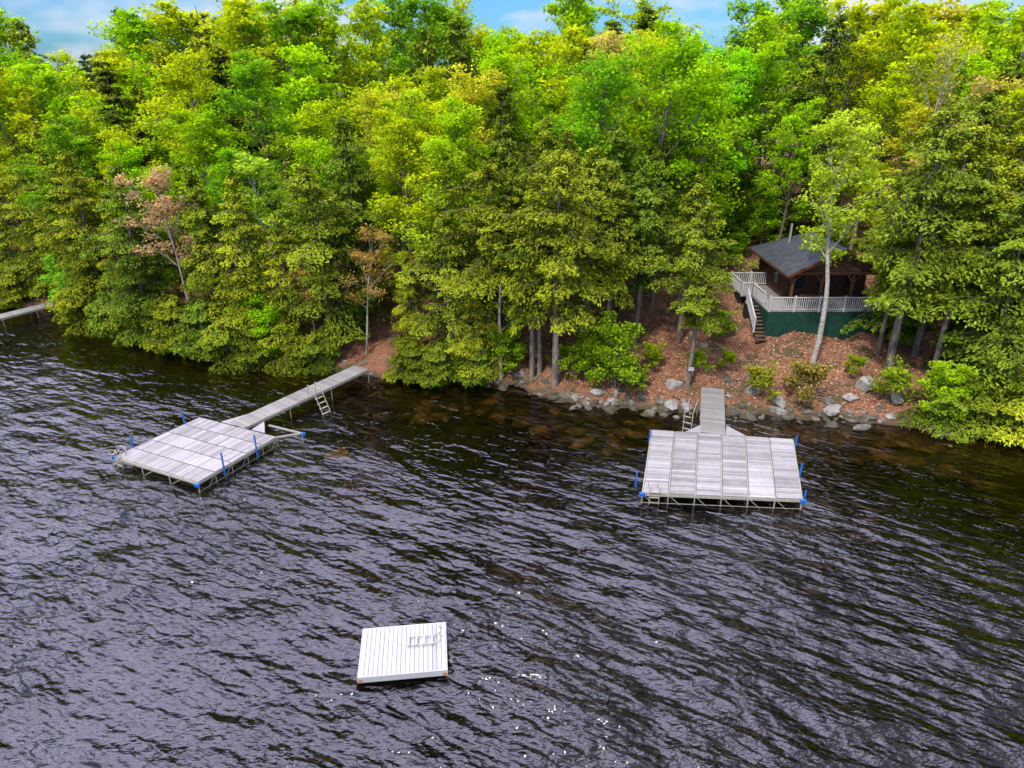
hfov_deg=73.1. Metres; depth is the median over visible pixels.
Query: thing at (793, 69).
maple tree
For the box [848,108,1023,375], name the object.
hemlock tree
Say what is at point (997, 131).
maple tree
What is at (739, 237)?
shrub
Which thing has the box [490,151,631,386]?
hemlock tree
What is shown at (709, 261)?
shrub
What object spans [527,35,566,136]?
maple tree
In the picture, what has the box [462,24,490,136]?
maple tree
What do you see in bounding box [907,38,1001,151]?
maple tree
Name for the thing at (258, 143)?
hemlock tree
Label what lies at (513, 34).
maple tree
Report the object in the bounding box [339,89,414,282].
maple tree
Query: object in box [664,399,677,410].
boulder
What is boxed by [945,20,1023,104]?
maple tree
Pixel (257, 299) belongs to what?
shrub
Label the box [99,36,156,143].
maple tree
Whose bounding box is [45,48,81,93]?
maple tree
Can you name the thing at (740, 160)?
maple tree
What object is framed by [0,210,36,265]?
hemlock tree
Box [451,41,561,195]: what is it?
maple tree
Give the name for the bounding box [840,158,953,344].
hemlock tree
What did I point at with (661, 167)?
hemlock tree
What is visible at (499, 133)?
hemlock tree
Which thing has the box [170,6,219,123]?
hemlock tree
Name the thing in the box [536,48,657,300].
maple tree
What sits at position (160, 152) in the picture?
maple tree
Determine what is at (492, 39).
maple tree
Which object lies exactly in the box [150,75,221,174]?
maple tree
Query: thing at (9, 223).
maple tree
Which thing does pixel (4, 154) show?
maple tree
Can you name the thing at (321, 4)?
maple tree
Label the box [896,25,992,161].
bare branch tree
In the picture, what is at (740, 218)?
shrub
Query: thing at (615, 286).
hemlock tree
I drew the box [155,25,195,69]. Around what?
maple tree
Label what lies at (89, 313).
hemlock sapling
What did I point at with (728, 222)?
shrub
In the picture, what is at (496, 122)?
maple tree
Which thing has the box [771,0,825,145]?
maple tree
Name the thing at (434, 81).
maple tree
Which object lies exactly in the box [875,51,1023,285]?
hemlock tree
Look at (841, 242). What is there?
shrub
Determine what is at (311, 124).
maple tree
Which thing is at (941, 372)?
shrub
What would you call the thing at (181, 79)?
maple tree
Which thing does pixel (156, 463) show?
dock
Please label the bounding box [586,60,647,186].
maple tree
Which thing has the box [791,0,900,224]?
maple tree
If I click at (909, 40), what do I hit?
maple tree
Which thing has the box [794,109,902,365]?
birch tree
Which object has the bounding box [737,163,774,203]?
shrub
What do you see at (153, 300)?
hemlock sapling
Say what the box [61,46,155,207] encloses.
maple tree
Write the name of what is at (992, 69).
maple tree
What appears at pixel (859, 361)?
shrub
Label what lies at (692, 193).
hemlock tree
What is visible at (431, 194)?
maple tree
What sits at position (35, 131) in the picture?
hemlock tree
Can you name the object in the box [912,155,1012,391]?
hemlock tree
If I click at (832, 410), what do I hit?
boulder
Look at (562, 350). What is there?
shrub
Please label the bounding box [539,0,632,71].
maple tree
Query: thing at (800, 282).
windows and door
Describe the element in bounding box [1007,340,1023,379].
hemlock tree
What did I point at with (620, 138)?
hemlock tree
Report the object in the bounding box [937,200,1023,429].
hemlock tree
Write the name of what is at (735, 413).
shore rocks
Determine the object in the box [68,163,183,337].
hemlock tree
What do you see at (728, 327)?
shrub
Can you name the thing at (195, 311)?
hemlock sapling
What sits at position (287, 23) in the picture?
maple tree
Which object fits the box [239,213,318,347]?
hemlock tree
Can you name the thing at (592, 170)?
hemlock tree
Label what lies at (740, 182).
shrub
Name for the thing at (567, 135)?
hemlock tree
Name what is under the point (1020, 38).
maple tree
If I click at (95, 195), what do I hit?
hemlock tree
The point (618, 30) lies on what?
pine tree
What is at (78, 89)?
hemlock tree
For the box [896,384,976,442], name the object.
hemlock sapling
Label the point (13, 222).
hemlock tree
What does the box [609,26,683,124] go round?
maple tree
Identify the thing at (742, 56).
maple tree
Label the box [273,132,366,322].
maple tree
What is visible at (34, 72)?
maple tree
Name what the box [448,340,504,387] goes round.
hemlock sapling
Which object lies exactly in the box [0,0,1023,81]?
sky
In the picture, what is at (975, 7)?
maple tree
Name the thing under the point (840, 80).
maple tree
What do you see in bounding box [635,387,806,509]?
swim dock
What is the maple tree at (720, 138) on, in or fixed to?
on the ground
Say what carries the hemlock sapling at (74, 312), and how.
on the ground
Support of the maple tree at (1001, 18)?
on the ground
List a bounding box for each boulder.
[590,388,605,396]
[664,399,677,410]
[665,379,683,389]
[698,343,707,348]
[746,385,763,395]
[771,395,785,408]
[823,404,840,415]
[841,393,858,401]
[855,376,874,391]
[891,391,906,404]
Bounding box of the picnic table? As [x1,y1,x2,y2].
[797,295,823,308]
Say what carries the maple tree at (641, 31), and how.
on the ground
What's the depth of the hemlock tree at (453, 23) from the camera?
64.60 m
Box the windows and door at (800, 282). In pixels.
[762,261,857,294]
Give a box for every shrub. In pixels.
[35,252,96,305]
[48,269,90,314]
[214,278,284,348]
[241,298,293,356]
[483,320,527,372]
[545,343,574,365]
[557,326,609,381]
[581,308,647,389]
[629,362,650,390]
[642,342,667,367]
[685,343,716,372]
[703,251,715,267]
[705,198,737,240]
[711,309,739,336]
[714,173,745,205]
[716,345,736,368]
[720,225,755,255]
[721,243,743,267]
[722,195,752,234]
[735,197,787,242]
[736,172,773,219]
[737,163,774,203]
[742,359,782,400]
[762,187,794,222]
[766,207,797,235]
[778,358,834,401]
[811,204,851,245]
[843,353,868,374]
[868,355,926,402]
[911,360,986,423]
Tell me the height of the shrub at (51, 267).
5.790 m
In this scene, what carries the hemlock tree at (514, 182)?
on the ground
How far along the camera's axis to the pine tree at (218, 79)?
55.15 m
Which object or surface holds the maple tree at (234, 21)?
on the ground
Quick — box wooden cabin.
[748,224,889,305]
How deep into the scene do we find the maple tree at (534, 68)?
63.95 m
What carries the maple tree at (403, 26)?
on the ground
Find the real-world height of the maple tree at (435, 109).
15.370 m
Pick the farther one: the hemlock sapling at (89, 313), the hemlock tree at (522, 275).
the hemlock sapling at (89, 313)
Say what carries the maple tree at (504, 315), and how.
on the ground
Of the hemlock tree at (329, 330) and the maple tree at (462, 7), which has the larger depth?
the maple tree at (462, 7)
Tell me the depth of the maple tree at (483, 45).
80.52 m
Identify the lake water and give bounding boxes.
[0,306,1023,767]
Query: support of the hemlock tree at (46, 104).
on the ground
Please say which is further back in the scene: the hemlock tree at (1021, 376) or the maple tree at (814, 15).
the maple tree at (814, 15)
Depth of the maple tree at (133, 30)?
70.78 m
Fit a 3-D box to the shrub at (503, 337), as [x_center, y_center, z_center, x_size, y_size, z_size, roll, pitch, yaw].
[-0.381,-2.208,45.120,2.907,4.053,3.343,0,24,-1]
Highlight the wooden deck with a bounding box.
[729,271,917,340]
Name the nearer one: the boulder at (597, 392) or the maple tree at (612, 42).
the boulder at (597, 392)
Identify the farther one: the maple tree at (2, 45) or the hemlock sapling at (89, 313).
the maple tree at (2, 45)
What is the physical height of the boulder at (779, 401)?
0.609 m
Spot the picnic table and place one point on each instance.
(809, 298)
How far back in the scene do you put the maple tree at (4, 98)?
73.38 m
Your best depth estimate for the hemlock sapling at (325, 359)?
47.17 m
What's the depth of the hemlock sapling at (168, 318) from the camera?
49.36 m
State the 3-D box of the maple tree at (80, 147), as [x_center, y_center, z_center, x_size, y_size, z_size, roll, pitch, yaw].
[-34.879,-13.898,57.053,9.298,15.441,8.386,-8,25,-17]
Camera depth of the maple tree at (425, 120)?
52.43 m
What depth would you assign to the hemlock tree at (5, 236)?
59.62 m
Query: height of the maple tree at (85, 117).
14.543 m
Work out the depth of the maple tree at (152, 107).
68.95 m
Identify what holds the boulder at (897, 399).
on the ground
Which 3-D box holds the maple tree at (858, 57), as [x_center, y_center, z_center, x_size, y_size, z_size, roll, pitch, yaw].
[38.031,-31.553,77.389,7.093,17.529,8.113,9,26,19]
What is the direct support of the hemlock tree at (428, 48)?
on the ground
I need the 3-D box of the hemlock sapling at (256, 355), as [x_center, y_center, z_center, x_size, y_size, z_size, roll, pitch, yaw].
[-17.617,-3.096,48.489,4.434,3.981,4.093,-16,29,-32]
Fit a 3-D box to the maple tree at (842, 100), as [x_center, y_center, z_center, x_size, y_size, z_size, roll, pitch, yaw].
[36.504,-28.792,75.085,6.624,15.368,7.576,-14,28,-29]
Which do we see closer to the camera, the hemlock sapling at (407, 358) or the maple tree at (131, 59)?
the hemlock sapling at (407, 358)
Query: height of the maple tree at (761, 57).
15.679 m
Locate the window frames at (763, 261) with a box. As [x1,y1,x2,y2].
[762,261,858,288]
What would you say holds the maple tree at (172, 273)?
on the ground
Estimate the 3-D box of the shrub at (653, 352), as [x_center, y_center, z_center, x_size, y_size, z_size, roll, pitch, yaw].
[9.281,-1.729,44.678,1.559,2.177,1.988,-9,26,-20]
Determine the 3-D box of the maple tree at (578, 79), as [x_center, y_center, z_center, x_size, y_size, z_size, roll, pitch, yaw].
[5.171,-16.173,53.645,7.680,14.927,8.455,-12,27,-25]
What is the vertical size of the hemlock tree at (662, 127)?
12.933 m
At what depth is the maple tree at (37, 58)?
77.30 m
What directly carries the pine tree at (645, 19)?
on the ground
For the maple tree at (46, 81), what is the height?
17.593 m
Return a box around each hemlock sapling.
[0,268,44,309]
[49,285,108,323]
[52,285,119,335]
[78,290,138,337]
[100,291,175,344]
[120,293,178,346]
[139,293,204,354]
[166,297,227,358]
[190,318,263,373]
[233,317,275,366]
[258,325,324,376]
[291,335,346,374]
[382,336,425,385]
[407,341,462,388]
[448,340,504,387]
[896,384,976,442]
[908,370,1023,441]
[963,365,1023,447]
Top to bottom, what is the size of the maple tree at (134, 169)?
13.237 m
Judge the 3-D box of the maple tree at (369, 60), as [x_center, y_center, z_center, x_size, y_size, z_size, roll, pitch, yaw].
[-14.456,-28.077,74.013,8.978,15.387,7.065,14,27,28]
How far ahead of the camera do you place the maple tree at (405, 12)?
66.52 m
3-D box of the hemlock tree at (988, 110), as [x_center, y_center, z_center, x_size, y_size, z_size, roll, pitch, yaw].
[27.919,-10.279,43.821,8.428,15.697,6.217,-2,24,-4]
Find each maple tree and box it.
[0,8,47,63]
[0,18,39,51]
[0,52,49,151]
[0,54,52,214]
[0,63,73,184]
[0,66,62,186]
[0,83,56,162]
[0,105,26,224]
[0,110,14,234]
[0,142,27,255]
[0,171,19,258]
[1,114,135,249]
[4,60,101,186]
[7,131,75,205]
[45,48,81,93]
[45,105,127,262]
[52,77,81,114]
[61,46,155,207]
[63,49,123,109]
[69,95,150,244]
[75,121,121,200]
[84,125,175,287]
[86,6,196,136]
[96,138,155,292]
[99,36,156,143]
[101,61,188,231]
[102,19,159,65]
[111,165,216,297]
[124,0,238,114]
[126,44,252,267]
[135,162,200,297]
[138,82,185,203]
[138,114,207,221]
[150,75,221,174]
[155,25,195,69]
[164,108,275,301]
[181,0,330,190]
[185,97,262,265]
[189,147,290,279]
[201,38,282,162]
[205,9,269,85]
[210,44,313,277]
[221,0,287,119]
[240,0,347,160]
[250,0,344,155]
[258,41,363,231]
[258,96,369,277]
[266,25,294,160]
[268,111,315,220]
[269,0,360,125]
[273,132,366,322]
[296,13,373,127]
[320,94,377,197]
[323,57,356,110]
[326,80,419,247]
[331,153,396,300]
[333,0,412,133]
[334,43,403,136]
[338,89,445,308]
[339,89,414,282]
[346,40,385,101]
[351,16,386,83]
[359,150,429,309]
[366,107,459,328]
[368,0,439,109]
[372,66,465,206]
[374,0,448,103]
[379,99,478,304]
[385,133,504,341]
[392,0,479,131]
[401,100,486,221]
[412,63,524,279]
[419,25,464,93]
[420,89,515,323]
[421,2,457,84]
[434,0,486,93]
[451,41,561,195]
[452,29,507,86]
[459,170,533,332]
[460,82,535,198]
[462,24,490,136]
[472,29,537,150]
[477,61,536,153]
[484,32,544,115]
[491,24,532,115]
[508,29,564,188]
[510,60,577,167]
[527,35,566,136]
[528,61,580,140]
[529,23,630,238]
[529,72,642,192]
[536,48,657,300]
[537,61,575,155]
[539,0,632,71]
[544,29,563,137]
[547,0,624,40]
[566,30,635,138]
[583,31,734,275]
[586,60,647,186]
[588,39,680,235]
[594,0,704,43]
[601,11,721,306]
[602,28,698,160]
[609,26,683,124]
[626,108,719,273]
[650,50,762,299]
[677,40,763,229]
[718,47,776,186]
[721,0,800,146]
[724,10,803,138]
[728,40,805,220]
[750,63,826,193]
[751,14,814,165]
[752,96,826,239]
[753,0,850,177]
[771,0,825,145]
[778,42,837,182]
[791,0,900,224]
[793,42,851,163]
[824,48,862,184]
[827,17,890,165]
[829,68,929,249]
[836,0,969,217]
[843,0,976,244]
[849,31,919,197]
[864,98,947,242]
[877,12,944,154]
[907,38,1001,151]
[915,0,999,105]
[932,45,1012,158]
[938,0,1014,113]
[944,49,1023,152]
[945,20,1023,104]
[946,123,1023,337]
[948,1,1023,112]
[962,79,1023,326]
[965,45,1023,109]
[984,4,1023,74]
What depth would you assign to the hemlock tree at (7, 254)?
61.59 m
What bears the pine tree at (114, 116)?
on the ground
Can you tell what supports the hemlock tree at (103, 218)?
on the ground
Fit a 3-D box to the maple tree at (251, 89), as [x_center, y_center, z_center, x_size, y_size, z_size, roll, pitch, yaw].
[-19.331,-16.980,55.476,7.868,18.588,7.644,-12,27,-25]
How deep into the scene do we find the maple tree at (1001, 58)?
49.57 m
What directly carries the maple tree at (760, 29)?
on the ground
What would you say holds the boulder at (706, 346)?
on the ground
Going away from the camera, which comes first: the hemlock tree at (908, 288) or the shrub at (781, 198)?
the hemlock tree at (908, 288)
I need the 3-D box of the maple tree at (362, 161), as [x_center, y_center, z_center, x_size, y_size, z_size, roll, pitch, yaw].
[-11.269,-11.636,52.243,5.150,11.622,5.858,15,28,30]
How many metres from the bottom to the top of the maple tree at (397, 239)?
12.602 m
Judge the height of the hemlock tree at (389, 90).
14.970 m
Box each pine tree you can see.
[73,59,164,261]
[203,44,289,245]
[603,19,625,125]
[635,5,661,187]
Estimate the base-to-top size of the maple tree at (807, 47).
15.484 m
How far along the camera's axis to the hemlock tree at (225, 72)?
58.28 m
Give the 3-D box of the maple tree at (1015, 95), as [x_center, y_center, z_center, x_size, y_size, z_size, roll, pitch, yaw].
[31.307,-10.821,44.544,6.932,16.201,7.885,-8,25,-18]
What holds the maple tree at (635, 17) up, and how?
on the ground
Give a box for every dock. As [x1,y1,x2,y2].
[0,302,52,325]
[109,365,368,492]
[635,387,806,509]
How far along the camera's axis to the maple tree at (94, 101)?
61.36 m
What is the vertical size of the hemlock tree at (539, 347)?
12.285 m
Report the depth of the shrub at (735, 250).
54.79 m
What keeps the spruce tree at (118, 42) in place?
on the ground
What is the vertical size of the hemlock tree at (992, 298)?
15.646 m
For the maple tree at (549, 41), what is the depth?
78.32 m
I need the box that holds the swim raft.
[357,622,447,682]
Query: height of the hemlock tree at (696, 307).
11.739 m
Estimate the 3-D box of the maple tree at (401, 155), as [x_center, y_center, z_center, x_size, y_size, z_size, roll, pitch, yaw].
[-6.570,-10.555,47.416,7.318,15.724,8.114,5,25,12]
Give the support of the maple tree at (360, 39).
on the ground
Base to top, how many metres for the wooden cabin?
5.900 m
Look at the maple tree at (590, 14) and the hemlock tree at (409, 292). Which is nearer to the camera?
the hemlock tree at (409, 292)
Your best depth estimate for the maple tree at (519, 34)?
84.45 m
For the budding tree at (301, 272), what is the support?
on the ground
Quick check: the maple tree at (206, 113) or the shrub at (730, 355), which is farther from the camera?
the maple tree at (206, 113)
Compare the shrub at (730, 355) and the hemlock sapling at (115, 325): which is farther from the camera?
the hemlock sapling at (115, 325)
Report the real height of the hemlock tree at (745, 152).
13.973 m
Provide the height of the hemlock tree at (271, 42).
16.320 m
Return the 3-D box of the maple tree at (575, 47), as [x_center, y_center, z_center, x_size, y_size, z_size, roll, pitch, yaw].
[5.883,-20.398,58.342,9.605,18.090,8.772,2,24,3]
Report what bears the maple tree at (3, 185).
on the ground
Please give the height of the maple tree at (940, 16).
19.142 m
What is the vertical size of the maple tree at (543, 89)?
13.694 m
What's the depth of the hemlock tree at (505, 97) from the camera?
49.01 m
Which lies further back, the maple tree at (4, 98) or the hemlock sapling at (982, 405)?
the maple tree at (4, 98)
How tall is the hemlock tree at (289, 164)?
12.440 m
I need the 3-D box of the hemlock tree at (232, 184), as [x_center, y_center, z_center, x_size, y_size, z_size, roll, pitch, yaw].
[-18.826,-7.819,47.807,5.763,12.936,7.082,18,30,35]
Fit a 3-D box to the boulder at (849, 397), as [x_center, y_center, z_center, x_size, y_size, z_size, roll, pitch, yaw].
[20.357,0.796,41.569,0.811,0.418,0.827,-6,25,-14]
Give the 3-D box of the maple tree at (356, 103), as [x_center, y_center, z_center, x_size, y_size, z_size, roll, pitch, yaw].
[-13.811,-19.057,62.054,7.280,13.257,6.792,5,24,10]
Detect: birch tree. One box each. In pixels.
[229,151,300,321]
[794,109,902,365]
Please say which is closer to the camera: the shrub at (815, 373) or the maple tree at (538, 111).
the shrub at (815, 373)
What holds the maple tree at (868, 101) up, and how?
on the ground
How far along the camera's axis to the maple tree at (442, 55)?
87.31 m
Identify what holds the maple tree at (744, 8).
on the ground
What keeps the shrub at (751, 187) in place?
on the ground
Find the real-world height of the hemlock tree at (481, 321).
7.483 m
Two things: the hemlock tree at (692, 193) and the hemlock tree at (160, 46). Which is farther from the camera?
the hemlock tree at (160, 46)
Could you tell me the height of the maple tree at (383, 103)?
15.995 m
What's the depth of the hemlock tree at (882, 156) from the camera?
61.61 m
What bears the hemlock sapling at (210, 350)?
on the ground
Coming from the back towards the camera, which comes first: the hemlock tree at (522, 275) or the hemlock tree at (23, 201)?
the hemlock tree at (23, 201)
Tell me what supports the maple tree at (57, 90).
on the ground
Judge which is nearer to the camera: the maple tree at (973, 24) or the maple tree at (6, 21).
the maple tree at (973, 24)
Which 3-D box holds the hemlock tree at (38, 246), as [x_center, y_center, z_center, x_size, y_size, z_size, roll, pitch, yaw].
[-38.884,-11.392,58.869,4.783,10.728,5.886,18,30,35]
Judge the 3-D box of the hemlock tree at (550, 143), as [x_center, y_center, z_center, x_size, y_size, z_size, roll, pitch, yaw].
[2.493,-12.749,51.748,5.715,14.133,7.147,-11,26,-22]
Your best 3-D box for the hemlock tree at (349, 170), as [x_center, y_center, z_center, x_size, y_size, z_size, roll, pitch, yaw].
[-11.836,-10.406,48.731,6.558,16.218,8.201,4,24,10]
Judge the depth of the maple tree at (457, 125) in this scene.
43.55 m
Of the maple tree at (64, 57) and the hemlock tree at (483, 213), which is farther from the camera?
the maple tree at (64, 57)
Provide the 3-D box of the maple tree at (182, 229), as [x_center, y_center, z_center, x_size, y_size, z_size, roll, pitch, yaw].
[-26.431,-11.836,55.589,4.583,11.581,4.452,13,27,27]
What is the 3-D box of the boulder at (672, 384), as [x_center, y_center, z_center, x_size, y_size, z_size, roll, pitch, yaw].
[10.114,-0.043,42.996,1.120,0.810,0.960,0,24,0]
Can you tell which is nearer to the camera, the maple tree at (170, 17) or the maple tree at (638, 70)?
the maple tree at (638, 70)
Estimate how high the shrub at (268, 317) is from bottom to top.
4.632 m
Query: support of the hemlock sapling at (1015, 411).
on the ground
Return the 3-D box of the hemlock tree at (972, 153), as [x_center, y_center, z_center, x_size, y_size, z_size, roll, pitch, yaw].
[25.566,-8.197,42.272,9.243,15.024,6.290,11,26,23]
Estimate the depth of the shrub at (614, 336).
41.62 m
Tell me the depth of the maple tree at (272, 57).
79.27 m
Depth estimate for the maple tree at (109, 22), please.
85.38 m
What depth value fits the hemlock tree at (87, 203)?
53.21 m
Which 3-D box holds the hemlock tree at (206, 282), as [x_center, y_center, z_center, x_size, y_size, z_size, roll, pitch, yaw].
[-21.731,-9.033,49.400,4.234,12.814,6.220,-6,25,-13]
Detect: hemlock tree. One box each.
[0,143,67,292]
[0,161,18,237]
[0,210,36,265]
[0,217,31,289]
[0,226,25,280]
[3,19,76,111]
[11,164,48,247]
[14,186,78,300]
[23,117,96,245]
[25,150,134,315]
[27,65,73,160]
[30,160,113,289]
[67,63,95,137]
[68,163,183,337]
[77,136,131,260]
[96,197,147,301]
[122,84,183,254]
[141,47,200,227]
[145,10,178,60]
[162,159,218,282]
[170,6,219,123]
[177,166,236,329]
[184,175,292,346]
[205,55,275,238]
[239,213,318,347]
[241,101,285,260]
[265,163,398,357]
[267,39,299,137]
[274,146,320,288]
[287,113,393,327]
[354,86,426,255]
[391,250,428,352]
[394,210,497,377]
[405,28,451,134]
[430,159,527,358]
[434,13,480,121]
[444,274,512,381]
[458,82,555,272]
[470,138,536,326]
[477,114,525,314]
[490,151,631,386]
[496,189,583,375]
[500,172,570,378]
[521,112,582,273]
[552,128,590,333]
[559,146,667,342]
[572,163,644,345]
[585,125,651,313]
[590,157,684,347]
[628,131,707,311]
[635,97,694,195]
[645,198,758,386]
[658,173,720,343]
[684,72,753,201]
[692,77,760,241]
[740,13,890,241]
[812,10,894,206]
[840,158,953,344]
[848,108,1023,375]
[849,119,1023,356]
[862,183,940,356]
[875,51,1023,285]
[905,88,1022,330]
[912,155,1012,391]
[926,164,1023,396]
[928,111,1023,343]
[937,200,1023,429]
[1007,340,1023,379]
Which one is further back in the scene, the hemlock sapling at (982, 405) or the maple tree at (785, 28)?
the maple tree at (785, 28)
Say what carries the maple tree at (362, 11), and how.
on the ground
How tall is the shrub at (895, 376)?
3.266 m
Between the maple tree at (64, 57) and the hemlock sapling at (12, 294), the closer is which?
the hemlock sapling at (12, 294)
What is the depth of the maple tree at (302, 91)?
55.84 m
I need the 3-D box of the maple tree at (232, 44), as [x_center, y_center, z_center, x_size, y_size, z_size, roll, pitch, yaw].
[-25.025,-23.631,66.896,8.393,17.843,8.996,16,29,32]
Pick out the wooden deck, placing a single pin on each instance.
(782, 318)
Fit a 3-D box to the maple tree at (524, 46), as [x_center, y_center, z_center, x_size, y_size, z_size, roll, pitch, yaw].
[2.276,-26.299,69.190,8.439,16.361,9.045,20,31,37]
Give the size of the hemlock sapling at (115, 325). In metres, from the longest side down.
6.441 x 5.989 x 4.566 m
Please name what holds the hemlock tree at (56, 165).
on the ground
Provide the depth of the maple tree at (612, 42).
53.30 m
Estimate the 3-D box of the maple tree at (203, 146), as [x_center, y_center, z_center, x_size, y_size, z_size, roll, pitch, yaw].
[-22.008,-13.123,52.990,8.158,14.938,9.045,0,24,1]
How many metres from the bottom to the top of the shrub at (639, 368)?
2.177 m
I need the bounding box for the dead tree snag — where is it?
[496,283,506,379]
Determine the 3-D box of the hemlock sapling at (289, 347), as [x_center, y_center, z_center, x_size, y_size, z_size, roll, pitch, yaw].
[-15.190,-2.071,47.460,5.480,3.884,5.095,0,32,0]
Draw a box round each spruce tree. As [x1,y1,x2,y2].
[75,53,101,136]
[104,8,166,140]
[381,21,413,100]
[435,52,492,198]
[741,38,769,189]
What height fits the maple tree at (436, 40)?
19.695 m
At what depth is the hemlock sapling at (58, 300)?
56.72 m
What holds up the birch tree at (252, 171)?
on the ground
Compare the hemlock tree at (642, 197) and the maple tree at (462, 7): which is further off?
the maple tree at (462, 7)
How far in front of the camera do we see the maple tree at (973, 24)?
63.89 m
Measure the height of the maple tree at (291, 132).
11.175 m
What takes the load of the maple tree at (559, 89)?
on the ground
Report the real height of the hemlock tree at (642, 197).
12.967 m
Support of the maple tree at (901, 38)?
on the ground
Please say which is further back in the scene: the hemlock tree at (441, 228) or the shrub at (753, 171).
the shrub at (753, 171)
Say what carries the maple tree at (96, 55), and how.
on the ground
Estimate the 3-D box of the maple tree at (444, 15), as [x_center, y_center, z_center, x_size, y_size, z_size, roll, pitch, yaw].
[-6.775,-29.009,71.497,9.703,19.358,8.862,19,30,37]
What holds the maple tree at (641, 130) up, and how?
on the ground
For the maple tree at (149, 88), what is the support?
on the ground
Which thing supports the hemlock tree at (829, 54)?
on the ground
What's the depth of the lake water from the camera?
27.34 m
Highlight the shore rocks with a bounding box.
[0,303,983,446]
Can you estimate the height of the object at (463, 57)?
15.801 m
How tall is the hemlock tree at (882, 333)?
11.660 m
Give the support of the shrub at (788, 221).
on the ground
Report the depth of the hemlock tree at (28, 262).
58.13 m
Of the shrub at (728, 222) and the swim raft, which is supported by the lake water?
the swim raft
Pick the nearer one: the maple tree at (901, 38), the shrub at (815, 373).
the shrub at (815, 373)
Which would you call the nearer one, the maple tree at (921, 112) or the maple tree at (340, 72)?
the maple tree at (921, 112)
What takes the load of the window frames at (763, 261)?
in the wooden cabin
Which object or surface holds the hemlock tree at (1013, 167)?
on the ground
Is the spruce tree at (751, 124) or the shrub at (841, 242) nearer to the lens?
the shrub at (841, 242)
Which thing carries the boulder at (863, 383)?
on the ground
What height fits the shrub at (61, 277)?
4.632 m
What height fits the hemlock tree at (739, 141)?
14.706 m
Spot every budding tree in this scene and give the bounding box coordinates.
[103,165,201,303]
[285,245,331,347]
[337,223,401,354]
[903,71,1023,303]
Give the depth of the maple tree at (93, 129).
63.15 m
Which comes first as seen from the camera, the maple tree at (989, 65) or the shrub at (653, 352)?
the shrub at (653, 352)
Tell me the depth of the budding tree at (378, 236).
45.63 m
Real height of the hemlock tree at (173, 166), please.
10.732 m
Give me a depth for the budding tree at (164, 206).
47.06 m
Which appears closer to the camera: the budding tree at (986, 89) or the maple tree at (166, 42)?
the budding tree at (986, 89)
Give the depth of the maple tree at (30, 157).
64.68 m
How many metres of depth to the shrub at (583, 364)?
42.90 m
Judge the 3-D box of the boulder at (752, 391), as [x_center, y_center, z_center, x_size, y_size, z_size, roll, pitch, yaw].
[14.938,0.293,42.507,1.305,0.730,0.800,-8,25,-18]
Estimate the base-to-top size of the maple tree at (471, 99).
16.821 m
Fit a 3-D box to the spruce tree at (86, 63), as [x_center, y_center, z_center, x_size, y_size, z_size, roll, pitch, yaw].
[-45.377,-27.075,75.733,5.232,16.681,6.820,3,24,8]
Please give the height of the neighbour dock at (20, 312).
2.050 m
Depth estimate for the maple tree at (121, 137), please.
54.45 m
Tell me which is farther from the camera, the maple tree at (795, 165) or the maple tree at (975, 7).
the maple tree at (975, 7)
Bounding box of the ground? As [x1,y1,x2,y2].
[0,84,1021,436]
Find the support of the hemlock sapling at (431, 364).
on the ground
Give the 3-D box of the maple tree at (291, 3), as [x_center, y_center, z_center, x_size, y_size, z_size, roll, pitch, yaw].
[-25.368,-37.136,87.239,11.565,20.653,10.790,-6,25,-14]
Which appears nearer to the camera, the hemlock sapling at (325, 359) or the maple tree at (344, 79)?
the hemlock sapling at (325, 359)
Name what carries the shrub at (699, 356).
on the ground
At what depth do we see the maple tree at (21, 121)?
64.70 m
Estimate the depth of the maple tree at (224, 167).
49.04 m
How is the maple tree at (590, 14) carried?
on the ground
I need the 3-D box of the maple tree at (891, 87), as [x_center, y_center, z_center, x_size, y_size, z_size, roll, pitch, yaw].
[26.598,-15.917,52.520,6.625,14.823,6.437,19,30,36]
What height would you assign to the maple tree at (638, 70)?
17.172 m
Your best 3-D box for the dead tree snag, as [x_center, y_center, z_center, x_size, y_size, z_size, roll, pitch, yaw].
[-0.605,-3.154,44.292,1.095,7.106,0.529,16,29,32]
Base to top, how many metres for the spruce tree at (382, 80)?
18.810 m
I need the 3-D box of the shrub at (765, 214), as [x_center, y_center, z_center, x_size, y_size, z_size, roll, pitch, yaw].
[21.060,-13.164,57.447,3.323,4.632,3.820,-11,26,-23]
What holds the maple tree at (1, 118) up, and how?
on the ground
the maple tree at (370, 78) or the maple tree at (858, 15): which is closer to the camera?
the maple tree at (858, 15)
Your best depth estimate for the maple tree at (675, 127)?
50.47 m
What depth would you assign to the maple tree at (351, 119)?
56.44 m
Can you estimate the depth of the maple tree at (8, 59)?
72.52 m
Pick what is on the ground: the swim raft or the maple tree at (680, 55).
the maple tree at (680, 55)
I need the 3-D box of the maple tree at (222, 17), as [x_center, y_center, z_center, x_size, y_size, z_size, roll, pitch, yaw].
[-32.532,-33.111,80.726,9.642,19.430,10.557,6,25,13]
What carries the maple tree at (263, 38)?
on the ground

